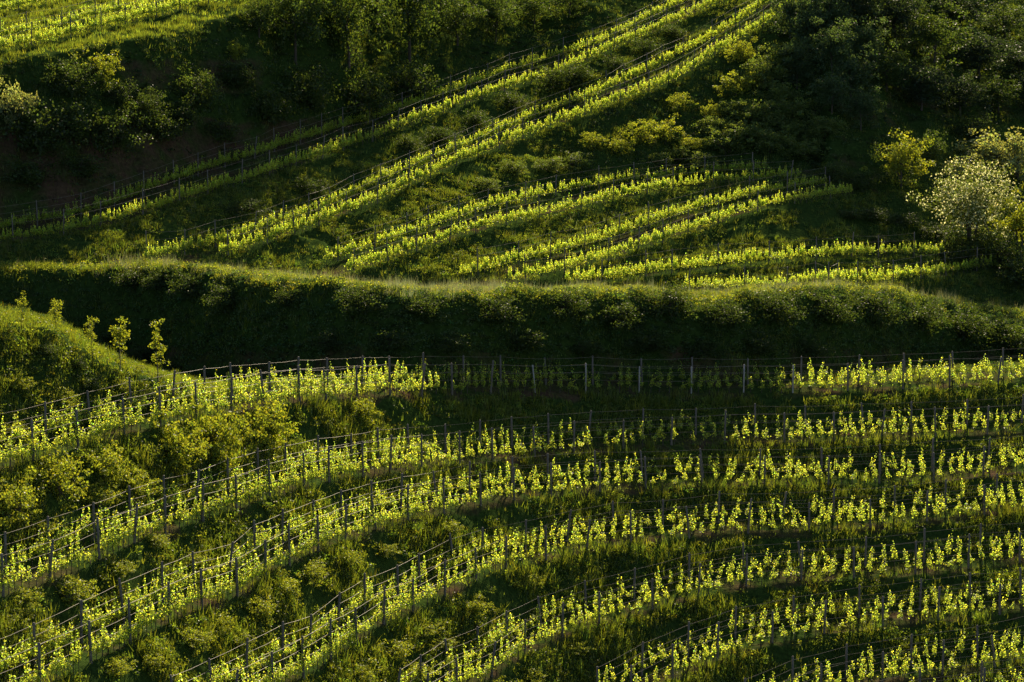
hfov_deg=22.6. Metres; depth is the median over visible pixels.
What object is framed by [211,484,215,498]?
grapevine
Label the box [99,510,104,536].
grapevine
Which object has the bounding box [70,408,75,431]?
grapevine
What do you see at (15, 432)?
grapevine
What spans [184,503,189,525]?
grapevine
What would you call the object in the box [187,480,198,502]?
grapevine
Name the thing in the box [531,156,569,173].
flank bush
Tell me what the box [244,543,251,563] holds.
grapevine
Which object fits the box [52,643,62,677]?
grapevine
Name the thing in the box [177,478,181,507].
grapevine
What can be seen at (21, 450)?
grapevine
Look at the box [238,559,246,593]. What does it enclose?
grapevine
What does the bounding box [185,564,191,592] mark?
grapevine
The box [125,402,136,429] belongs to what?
grapevine
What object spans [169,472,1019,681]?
vine trellis
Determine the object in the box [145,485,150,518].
grapevine
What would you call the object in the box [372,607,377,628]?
grapevine
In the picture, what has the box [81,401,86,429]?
grapevine
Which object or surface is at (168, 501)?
grapevine
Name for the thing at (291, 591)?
leafy bush
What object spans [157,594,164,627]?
grapevine
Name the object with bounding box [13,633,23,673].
grapevine
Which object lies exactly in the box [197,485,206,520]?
grapevine
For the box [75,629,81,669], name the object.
grapevine
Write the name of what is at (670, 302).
bank bush
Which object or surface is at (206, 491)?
grapevine
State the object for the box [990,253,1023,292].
gully shrub
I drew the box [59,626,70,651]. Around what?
grapevine
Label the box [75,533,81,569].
grapevine
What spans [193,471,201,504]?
grapevine
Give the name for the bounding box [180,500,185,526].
grapevine
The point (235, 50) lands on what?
yellow bush
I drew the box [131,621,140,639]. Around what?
grapevine
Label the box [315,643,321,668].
grapevine
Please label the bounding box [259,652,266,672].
grapevine
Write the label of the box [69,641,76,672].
grapevine
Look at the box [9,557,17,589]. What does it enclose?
grapevine
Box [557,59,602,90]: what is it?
strip bush
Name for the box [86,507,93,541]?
grapevine
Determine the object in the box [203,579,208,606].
grapevine
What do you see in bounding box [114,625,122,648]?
grapevine
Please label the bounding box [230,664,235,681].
grapevine
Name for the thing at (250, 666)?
grapevine
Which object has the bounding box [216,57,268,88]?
cut bank bush
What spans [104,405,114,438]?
grapevine
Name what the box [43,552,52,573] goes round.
grapevine
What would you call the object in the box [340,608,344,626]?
grapevine
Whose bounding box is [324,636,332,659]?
grapevine
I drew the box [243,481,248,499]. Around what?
grapevine
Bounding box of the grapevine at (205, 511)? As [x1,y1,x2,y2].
[204,501,209,519]
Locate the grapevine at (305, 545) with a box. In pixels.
[303,533,310,555]
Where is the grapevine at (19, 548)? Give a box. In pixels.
[14,544,23,569]
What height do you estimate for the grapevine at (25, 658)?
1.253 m
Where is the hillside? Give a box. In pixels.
[0,0,1023,681]
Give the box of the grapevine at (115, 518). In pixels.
[112,510,119,529]
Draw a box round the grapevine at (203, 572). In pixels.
[198,558,204,581]
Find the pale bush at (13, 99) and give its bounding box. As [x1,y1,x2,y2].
[0,77,42,129]
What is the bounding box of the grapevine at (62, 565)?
[57,555,64,576]
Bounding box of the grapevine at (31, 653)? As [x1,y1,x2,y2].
[27,626,37,667]
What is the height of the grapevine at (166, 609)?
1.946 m
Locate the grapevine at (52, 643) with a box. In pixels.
[48,621,56,658]
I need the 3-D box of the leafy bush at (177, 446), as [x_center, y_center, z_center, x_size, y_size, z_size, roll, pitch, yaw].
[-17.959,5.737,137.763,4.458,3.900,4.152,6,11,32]
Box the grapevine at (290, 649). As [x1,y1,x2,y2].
[286,639,294,659]
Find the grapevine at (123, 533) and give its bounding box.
[119,514,127,547]
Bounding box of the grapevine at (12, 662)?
[9,644,16,672]
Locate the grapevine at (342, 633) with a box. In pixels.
[340,624,348,652]
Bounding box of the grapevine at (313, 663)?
[310,652,316,671]
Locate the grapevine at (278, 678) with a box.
[275,665,280,681]
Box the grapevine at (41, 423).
[36,410,43,443]
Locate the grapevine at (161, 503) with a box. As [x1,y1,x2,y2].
[160,485,166,512]
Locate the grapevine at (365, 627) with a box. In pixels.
[361,617,368,635]
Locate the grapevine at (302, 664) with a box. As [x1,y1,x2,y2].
[300,644,307,671]
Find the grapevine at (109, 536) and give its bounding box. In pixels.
[104,519,114,554]
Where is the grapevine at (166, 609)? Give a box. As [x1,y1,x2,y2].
[160,587,168,625]
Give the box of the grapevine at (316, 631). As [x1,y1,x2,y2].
[314,620,319,645]
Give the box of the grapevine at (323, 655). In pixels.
[320,638,327,664]
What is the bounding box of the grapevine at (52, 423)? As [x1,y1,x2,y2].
[47,401,56,439]
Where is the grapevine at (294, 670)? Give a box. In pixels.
[289,658,297,680]
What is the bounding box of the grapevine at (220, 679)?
[216,658,223,681]
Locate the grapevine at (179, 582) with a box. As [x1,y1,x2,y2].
[175,567,182,596]
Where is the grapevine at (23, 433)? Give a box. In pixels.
[16,418,26,446]
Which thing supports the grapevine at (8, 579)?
on the hillside
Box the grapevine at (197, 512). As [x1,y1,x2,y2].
[193,499,199,522]
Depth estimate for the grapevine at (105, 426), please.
133.49 m
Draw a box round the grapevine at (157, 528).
[153,512,160,535]
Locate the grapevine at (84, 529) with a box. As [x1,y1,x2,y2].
[78,505,87,544]
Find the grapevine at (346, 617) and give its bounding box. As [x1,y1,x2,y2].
[343,605,349,624]
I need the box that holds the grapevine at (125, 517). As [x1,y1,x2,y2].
[123,506,129,526]
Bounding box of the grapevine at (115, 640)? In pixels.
[109,627,119,651]
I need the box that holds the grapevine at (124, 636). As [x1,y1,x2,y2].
[122,622,129,645]
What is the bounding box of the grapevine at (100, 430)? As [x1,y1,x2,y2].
[96,413,104,435]
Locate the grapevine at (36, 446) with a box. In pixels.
[33,424,39,458]
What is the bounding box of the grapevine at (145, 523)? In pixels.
[143,516,153,534]
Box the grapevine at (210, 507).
[206,496,213,514]
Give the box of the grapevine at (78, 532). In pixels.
[75,517,80,547]
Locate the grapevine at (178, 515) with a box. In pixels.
[176,492,184,528]
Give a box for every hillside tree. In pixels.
[365,0,400,15]
[424,0,487,46]
[469,0,524,42]
[501,0,565,29]
[547,0,587,19]
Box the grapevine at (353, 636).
[350,614,355,641]
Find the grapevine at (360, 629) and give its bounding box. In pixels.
[357,618,363,638]
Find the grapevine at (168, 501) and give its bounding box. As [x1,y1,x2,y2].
[166,489,170,510]
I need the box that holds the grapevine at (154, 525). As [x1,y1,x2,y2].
[150,512,155,533]
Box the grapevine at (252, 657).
[251,651,255,670]
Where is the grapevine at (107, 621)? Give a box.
[104,607,112,631]
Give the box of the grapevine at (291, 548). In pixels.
[284,540,293,556]
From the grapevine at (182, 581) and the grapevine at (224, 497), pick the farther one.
the grapevine at (224, 497)
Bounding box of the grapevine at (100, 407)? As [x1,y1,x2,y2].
[97,395,101,425]
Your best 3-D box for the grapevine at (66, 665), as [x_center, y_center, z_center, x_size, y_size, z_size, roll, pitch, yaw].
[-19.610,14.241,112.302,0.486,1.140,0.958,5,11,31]
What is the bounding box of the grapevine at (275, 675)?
[273,662,277,681]
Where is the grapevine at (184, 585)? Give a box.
[182,574,186,594]
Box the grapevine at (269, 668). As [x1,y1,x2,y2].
[267,664,273,681]
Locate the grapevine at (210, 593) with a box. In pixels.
[206,579,214,603]
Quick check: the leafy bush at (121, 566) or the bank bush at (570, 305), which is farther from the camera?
the bank bush at (570, 305)
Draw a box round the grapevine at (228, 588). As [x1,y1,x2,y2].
[224,573,231,598]
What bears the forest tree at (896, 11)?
on the hillside
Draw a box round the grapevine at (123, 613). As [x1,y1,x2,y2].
[120,603,125,624]
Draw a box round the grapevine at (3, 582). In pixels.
[0,559,5,590]
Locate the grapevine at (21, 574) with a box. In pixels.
[17,553,25,588]
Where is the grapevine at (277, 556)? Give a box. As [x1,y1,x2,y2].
[274,541,281,568]
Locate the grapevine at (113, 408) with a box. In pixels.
[111,402,120,417]
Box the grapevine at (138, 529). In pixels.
[137,517,141,541]
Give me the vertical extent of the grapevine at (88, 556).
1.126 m
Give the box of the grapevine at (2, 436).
[0,416,8,447]
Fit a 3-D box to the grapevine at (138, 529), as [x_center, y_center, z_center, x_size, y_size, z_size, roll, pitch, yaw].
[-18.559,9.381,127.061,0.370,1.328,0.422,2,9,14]
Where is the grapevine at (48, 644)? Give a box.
[42,638,51,658]
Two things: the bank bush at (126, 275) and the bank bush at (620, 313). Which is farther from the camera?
the bank bush at (126, 275)
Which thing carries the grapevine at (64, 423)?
on the hillside
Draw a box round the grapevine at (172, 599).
[170,587,177,620]
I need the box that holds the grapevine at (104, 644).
[98,624,108,656]
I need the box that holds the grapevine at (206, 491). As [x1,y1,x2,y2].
[202,470,208,500]
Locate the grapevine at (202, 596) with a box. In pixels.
[198,582,203,608]
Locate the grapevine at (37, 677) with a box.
[31,660,40,681]
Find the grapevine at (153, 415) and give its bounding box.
[150,399,160,421]
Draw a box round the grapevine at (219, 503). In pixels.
[215,489,222,513]
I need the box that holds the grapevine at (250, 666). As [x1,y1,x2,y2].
[244,651,251,672]
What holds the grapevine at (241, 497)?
on the hillside
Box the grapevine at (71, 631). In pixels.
[67,622,73,644]
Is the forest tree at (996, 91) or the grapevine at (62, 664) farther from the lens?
the forest tree at (996, 91)
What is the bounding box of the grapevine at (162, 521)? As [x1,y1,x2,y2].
[158,507,167,526]
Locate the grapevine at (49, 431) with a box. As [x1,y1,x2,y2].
[42,417,51,434]
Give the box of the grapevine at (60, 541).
[57,521,66,554]
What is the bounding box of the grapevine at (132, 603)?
[127,582,134,614]
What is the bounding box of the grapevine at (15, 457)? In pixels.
[11,443,22,461]
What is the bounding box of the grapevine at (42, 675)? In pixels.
[41,652,46,681]
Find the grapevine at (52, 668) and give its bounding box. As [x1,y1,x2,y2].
[47,644,56,681]
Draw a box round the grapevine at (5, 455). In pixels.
[0,446,8,466]
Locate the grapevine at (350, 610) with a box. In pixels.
[347,598,354,620]
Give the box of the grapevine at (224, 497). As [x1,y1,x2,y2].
[221,484,227,512]
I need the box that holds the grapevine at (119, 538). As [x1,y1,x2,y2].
[113,519,124,550]
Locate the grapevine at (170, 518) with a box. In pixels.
[166,503,173,531]
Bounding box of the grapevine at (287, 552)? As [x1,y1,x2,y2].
[283,549,289,565]
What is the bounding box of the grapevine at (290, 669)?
[287,655,292,681]
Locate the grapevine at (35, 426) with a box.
[33,412,38,435]
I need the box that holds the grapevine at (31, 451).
[25,444,33,458]
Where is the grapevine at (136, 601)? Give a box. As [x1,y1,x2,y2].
[133,588,139,613]
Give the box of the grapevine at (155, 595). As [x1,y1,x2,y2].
[152,584,158,607]
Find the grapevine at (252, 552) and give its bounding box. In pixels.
[247,536,255,561]
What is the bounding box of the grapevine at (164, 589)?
[163,571,166,602]
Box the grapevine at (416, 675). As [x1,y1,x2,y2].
[414,664,420,681]
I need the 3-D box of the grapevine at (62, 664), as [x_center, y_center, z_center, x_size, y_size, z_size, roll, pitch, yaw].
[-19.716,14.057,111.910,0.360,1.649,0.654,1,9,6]
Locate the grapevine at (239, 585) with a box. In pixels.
[235,570,245,591]
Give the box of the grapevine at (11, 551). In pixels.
[9,546,15,566]
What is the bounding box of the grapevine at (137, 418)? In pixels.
[132,402,138,430]
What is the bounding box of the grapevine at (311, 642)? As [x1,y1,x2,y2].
[305,627,312,648]
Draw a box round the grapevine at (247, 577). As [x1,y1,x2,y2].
[244,560,251,591]
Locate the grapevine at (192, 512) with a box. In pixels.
[190,500,196,523]
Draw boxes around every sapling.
[15,291,29,328]
[48,298,63,329]
[83,315,99,357]
[108,316,130,370]
[147,318,169,382]
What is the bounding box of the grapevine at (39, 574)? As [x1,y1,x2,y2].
[34,562,45,584]
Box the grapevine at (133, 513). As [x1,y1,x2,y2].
[131,498,134,524]
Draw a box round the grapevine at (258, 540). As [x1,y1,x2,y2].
[256,525,260,553]
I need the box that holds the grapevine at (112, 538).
[108,516,116,553]
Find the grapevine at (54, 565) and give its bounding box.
[49,546,60,578]
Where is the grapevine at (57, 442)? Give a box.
[52,425,63,455]
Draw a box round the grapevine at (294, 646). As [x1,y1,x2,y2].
[291,630,296,655]
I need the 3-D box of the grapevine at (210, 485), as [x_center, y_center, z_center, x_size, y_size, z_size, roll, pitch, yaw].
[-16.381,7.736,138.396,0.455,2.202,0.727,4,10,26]
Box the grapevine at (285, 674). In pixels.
[283,662,287,679]
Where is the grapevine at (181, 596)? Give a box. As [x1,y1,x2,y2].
[177,586,185,615]
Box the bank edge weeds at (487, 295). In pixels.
[0,256,1023,318]
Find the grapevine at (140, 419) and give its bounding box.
[137,402,143,429]
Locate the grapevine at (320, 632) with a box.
[319,618,324,644]
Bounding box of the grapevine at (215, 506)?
[211,496,218,513]
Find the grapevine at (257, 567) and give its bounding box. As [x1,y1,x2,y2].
[254,553,260,582]
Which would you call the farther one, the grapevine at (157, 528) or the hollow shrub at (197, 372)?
the hollow shrub at (197, 372)
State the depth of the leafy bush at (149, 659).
117.75 m
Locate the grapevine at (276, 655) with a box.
[273,634,280,664]
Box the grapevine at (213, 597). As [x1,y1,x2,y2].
[210,583,216,604]
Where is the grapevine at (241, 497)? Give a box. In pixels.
[238,477,243,509]
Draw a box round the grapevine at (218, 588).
[214,574,222,602]
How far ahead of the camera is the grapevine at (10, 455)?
125.32 m
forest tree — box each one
[836,0,889,36]
[858,38,917,96]
[871,0,932,54]
[883,46,948,110]
[899,0,971,74]
[906,0,937,19]
[930,0,991,27]
[937,60,994,114]
[944,15,1023,82]
[973,73,1023,120]
[974,1,1023,40]
[994,40,1023,85]
[1009,55,1023,101]
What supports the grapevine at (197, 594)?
on the hillside
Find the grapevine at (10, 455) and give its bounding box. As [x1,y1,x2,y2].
[4,436,15,465]
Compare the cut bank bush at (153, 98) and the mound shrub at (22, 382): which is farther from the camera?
the cut bank bush at (153, 98)
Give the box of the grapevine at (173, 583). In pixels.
[170,564,177,596]
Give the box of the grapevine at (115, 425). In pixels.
[110,404,118,437]
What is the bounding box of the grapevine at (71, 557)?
[68,537,74,572]
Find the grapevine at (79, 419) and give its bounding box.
[73,404,82,424]
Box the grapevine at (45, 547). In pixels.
[37,526,49,561]
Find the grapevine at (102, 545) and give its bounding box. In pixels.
[100,521,106,557]
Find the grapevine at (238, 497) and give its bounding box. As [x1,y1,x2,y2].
[233,480,240,506]
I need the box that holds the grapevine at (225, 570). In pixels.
[222,548,229,579]
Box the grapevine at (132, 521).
[130,516,136,535]
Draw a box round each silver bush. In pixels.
[938,153,998,184]
[949,128,1023,173]
[975,126,1023,181]
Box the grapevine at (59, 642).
[55,621,61,654]
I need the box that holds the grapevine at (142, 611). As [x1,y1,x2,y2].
[137,598,148,635]
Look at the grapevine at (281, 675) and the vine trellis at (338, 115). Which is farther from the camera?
the vine trellis at (338, 115)
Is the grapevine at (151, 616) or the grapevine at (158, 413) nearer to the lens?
the grapevine at (151, 616)
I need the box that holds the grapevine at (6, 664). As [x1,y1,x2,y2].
[1,639,10,676]
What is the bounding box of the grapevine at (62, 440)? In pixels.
[61,424,66,453]
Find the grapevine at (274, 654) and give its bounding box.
[267,638,275,658]
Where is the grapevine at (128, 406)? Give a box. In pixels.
[124,396,134,416]
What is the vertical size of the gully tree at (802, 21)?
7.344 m
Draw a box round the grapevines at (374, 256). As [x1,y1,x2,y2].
[0,0,1023,681]
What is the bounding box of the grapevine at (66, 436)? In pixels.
[62,421,69,450]
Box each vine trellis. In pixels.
[0,0,171,37]
[0,348,1015,441]
[0,355,1023,460]
[0,394,1023,573]
[0,405,1020,596]
[0,435,1023,666]
[0,445,1022,681]
[2,0,208,45]
[3,0,677,226]
[11,0,719,238]
[145,0,758,259]
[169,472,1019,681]
[227,3,770,255]
[235,484,1021,681]
[337,152,752,260]
[353,160,793,270]
[397,523,1023,681]
[427,532,1022,681]
[477,167,825,274]
[524,176,831,278]
[596,568,1022,681]
[601,232,914,281]
[630,582,1023,681]
[688,246,1003,288]
[744,616,1023,681]
[784,632,1023,681]
[876,657,1023,681]
[933,667,1023,681]
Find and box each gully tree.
[752,0,809,37]
[776,33,819,88]
[780,0,831,57]
[790,0,852,44]
[790,16,872,79]
[806,71,857,113]
[817,47,881,105]
[836,85,889,130]
[841,14,899,72]
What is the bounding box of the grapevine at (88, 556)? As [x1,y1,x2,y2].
[82,547,91,564]
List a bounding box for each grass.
[0,0,261,61]
[2,27,1023,310]
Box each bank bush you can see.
[0,97,79,160]
[0,154,61,191]
[35,56,103,101]
[38,94,106,148]
[53,151,107,181]
[68,105,156,159]
[99,77,149,105]
[100,95,158,131]
[109,265,148,293]
[131,86,173,124]
[137,105,189,143]
[138,267,171,296]
[164,98,205,133]
[165,269,204,300]
[166,65,226,115]
[198,116,243,144]
[199,280,241,316]
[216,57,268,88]
[239,81,304,128]
[266,284,299,309]
[278,63,341,114]
[306,325,352,353]
[329,68,395,123]
[332,281,386,316]
[356,327,418,355]
[372,56,443,106]
[398,292,449,321]
[426,331,475,358]
[474,286,526,333]
[503,327,547,353]
[533,284,592,320]
[591,297,644,333]
[636,279,707,329]
[699,294,753,336]
[736,329,785,362]
[749,286,806,331]
[795,335,834,362]
[805,286,867,325]
[851,287,925,328]
[904,299,954,336]
[950,304,997,352]
[980,315,1023,353]
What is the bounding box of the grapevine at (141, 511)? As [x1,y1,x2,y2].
[138,501,147,520]
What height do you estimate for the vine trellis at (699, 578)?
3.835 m
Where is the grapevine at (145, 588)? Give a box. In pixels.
[143,578,150,606]
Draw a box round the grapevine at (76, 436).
[70,417,82,448]
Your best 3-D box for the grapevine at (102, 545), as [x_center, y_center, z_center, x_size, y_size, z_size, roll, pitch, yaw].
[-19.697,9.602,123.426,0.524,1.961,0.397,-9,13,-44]
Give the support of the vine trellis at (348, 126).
on the hillside
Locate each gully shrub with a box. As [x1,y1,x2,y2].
[837,168,886,192]
[850,204,895,223]
[864,234,900,244]
[880,212,934,228]
[916,223,957,240]
[932,111,1003,142]
[932,230,977,254]
[932,239,987,267]
[952,224,1006,258]
[970,235,1023,275]
[987,228,1023,259]
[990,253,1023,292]
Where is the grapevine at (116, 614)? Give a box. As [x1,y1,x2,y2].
[112,592,121,626]
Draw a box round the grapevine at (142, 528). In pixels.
[137,516,146,537]
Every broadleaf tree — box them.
[237,0,287,44]
[254,0,329,79]
[308,0,388,78]
[367,0,462,61]
[859,127,935,188]
[914,129,948,167]
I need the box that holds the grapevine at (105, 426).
[100,404,108,439]
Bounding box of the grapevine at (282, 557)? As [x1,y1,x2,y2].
[278,538,283,567]
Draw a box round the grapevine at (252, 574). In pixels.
[248,553,255,587]
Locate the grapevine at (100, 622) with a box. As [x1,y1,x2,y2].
[95,599,105,633]
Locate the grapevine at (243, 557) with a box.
[241,545,246,566]
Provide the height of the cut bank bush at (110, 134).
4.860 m
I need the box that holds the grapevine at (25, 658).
[22,644,30,668]
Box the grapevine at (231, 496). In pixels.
[229,482,235,506]
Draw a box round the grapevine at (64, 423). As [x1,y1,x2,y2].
[59,401,66,434]
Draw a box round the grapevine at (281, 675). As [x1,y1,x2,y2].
[278,663,283,681]
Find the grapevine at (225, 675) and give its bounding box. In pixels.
[220,656,229,681]
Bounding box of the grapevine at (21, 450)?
[18,440,26,460]
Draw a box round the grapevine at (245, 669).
[239,658,247,681]
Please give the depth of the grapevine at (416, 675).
140.84 m
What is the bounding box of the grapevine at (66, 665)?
[60,656,72,671]
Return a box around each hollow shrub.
[96,327,124,345]
[127,342,155,360]
[158,358,183,370]
[190,367,211,378]
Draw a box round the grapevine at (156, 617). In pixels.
[150,604,161,629]
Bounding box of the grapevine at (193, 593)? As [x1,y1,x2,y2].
[188,575,195,612]
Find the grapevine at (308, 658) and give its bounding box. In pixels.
[305,642,311,674]
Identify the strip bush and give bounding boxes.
[212,198,274,216]
[284,176,330,195]
[392,132,426,151]
[420,123,467,143]
[450,108,494,126]
[491,89,533,110]
[531,64,587,93]
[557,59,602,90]
[594,54,635,73]
[629,36,667,57]
[654,23,689,38]
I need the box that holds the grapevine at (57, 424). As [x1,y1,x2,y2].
[55,410,60,433]
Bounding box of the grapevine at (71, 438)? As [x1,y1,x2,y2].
[69,425,74,449]
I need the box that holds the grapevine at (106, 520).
[102,507,110,534]
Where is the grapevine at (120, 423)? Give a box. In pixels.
[116,402,123,436]
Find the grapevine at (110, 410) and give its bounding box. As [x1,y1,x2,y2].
[105,390,114,420]
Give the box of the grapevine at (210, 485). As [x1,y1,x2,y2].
[204,464,212,496]
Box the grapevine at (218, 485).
[215,469,221,497]
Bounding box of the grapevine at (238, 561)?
[234,543,242,569]
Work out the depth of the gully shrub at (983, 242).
244.87 m
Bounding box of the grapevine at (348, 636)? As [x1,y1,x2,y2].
[345,616,352,648]
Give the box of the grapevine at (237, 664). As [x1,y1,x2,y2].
[234,651,241,677]
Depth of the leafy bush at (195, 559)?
130.50 m
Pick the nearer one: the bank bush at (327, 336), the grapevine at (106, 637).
the grapevine at (106, 637)
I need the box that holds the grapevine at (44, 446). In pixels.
[38,427,48,457]
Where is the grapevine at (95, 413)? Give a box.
[91,398,98,419]
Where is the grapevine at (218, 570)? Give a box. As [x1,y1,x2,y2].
[213,556,219,572]
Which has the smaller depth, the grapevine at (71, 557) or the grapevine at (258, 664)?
the grapevine at (71, 557)
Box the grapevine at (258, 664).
[254,655,262,673]
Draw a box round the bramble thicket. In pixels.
[0,262,1023,387]
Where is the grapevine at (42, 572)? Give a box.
[38,557,45,583]
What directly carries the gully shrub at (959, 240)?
on the hillside
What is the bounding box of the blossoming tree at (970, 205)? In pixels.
[906,155,1023,242]
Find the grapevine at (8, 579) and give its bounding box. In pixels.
[4,563,11,593]
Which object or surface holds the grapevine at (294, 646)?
on the hillside
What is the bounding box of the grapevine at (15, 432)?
[11,411,21,444]
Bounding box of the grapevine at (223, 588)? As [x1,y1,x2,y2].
[220,577,224,600]
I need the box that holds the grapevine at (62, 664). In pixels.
[58,646,65,677]
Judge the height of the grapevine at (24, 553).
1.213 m
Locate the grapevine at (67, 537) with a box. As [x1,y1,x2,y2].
[62,519,72,552]
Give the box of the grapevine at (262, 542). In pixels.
[259,527,263,553]
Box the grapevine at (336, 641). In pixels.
[333,629,338,654]
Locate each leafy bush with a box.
[0,475,45,536]
[5,608,33,632]
[9,586,43,615]
[24,437,92,512]
[25,516,59,539]
[27,624,68,646]
[45,573,98,607]
[72,482,121,513]
[75,436,138,486]
[102,655,138,678]
[108,556,139,577]
[111,465,161,499]
[135,642,169,675]
[139,532,173,547]
[145,408,212,472]
[177,383,254,468]
[178,626,218,653]
[179,552,210,567]
[210,610,233,636]
[230,632,256,653]
[242,398,298,454]
[244,595,279,621]
[275,570,312,598]
[297,559,327,586]
[340,550,363,566]
[345,386,383,426]
[349,658,385,681]
[374,543,401,557]
[377,636,415,665]
[397,662,433,681]
[417,619,444,639]
[434,637,458,648]
[441,519,464,537]
[460,593,494,616]
[492,678,521,681]
[516,662,547,681]
[520,571,545,588]
[565,640,596,655]
[602,625,622,641]
[679,614,699,625]
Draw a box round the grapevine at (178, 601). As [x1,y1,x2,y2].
[174,588,179,613]
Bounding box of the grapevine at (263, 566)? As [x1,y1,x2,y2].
[262,560,266,574]
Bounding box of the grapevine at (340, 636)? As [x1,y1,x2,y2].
[336,624,345,653]
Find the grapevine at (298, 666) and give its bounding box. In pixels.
[296,652,302,679]
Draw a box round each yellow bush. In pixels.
[69,39,124,88]
[225,35,247,60]
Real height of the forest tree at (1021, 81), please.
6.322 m
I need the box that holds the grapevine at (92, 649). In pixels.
[84,632,94,652]
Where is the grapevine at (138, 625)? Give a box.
[134,603,142,637]
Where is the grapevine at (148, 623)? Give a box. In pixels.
[143,604,150,632]
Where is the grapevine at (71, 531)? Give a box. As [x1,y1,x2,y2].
[69,517,75,547]
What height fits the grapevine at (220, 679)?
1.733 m
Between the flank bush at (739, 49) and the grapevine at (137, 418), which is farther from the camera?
the flank bush at (739, 49)
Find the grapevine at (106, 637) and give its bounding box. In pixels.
[100,625,112,653]
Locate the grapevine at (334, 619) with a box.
[332,604,335,633]
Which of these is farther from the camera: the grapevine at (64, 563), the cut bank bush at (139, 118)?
the cut bank bush at (139, 118)
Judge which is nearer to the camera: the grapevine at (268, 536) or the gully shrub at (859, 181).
the grapevine at (268, 536)
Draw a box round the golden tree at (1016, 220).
[987,181,1023,256]
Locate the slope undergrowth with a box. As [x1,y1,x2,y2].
[0,0,1023,246]
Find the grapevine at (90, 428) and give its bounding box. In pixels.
[87,418,93,443]
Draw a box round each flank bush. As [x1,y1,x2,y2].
[469,177,507,191]
[494,159,528,175]
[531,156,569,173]
[558,151,594,169]
[577,131,608,150]
[606,132,637,154]
[618,118,664,149]
[642,152,682,168]
[644,111,686,146]
[661,145,693,164]
[663,92,693,112]
[673,149,733,171]
[675,133,707,155]
[691,115,738,136]
[694,100,723,118]
[702,126,758,156]
[712,68,757,97]
[714,98,750,118]
[722,120,771,145]
[724,37,764,63]
[729,98,794,132]
[731,58,788,91]
[743,128,796,156]
[752,41,811,80]
[752,80,804,107]
[764,118,813,141]
[765,96,820,127]
[784,138,831,160]
[792,125,824,144]
[800,115,851,140]
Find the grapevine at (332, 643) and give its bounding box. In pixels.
[328,633,335,649]
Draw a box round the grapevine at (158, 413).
[155,404,161,422]
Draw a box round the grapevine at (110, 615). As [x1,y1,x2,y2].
[104,598,113,621]
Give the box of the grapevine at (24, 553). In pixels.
[22,546,27,566]
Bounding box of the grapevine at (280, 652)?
[276,640,285,664]
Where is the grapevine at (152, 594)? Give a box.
[148,574,155,607]
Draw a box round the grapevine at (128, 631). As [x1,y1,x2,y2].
[124,619,134,643]
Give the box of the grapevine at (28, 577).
[27,565,31,580]
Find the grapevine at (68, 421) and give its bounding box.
[65,404,71,434]
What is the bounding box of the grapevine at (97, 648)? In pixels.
[93,634,100,659]
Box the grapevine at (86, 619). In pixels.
[83,606,94,632]
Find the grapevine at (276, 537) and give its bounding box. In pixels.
[274,524,280,547]
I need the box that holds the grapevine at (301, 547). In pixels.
[298,530,304,558]
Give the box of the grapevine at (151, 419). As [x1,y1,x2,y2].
[148,409,157,425]
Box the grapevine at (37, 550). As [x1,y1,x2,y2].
[33,529,42,562]
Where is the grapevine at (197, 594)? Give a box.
[195,576,199,609]
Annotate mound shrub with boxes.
[0,371,37,393]
[1,417,28,442]
[32,340,60,356]
[43,382,77,410]
[70,355,89,369]
[78,372,108,394]
[112,377,138,394]
[131,359,150,373]
[143,390,164,402]
[146,370,172,379]
[163,384,184,394]
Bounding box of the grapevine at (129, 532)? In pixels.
[126,509,133,545]
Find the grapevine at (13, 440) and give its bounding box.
[8,429,19,449]
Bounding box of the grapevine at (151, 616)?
[147,599,155,632]
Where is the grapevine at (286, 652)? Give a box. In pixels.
[284,630,287,661]
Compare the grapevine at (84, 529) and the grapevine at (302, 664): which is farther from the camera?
the grapevine at (302, 664)
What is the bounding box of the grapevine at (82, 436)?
[79,426,89,445]
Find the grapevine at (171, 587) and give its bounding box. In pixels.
[165,572,173,594]
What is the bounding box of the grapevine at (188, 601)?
[184,587,189,614]
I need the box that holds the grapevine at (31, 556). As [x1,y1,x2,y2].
[29,545,34,560]
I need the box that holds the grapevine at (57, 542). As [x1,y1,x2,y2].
[54,520,58,548]
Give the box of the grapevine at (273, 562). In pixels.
[270,548,277,568]
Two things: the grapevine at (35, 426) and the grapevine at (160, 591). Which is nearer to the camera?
the grapevine at (160, 591)
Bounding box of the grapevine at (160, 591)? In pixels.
[156,566,163,601]
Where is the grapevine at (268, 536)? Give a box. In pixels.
[264,519,271,551]
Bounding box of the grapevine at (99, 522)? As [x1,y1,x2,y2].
[95,505,101,539]
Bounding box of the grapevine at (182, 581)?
[177,563,184,587]
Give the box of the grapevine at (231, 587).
[230,572,235,593]
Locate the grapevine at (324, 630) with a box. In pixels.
[321,612,327,641]
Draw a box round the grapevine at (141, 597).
[137,584,145,608]
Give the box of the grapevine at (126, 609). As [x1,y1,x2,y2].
[124,595,127,616]
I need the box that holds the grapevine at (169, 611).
[165,592,171,622]
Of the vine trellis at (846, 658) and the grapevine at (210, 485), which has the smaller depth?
the grapevine at (210, 485)
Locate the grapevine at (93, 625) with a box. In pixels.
[84,601,97,636]
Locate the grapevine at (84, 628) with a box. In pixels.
[78,618,86,633]
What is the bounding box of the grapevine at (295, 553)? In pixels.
[291,546,298,561]
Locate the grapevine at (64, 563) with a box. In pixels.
[58,551,69,574]
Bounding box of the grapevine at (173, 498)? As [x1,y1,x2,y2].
[171,481,177,511]
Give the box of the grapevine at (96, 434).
[89,417,98,440]

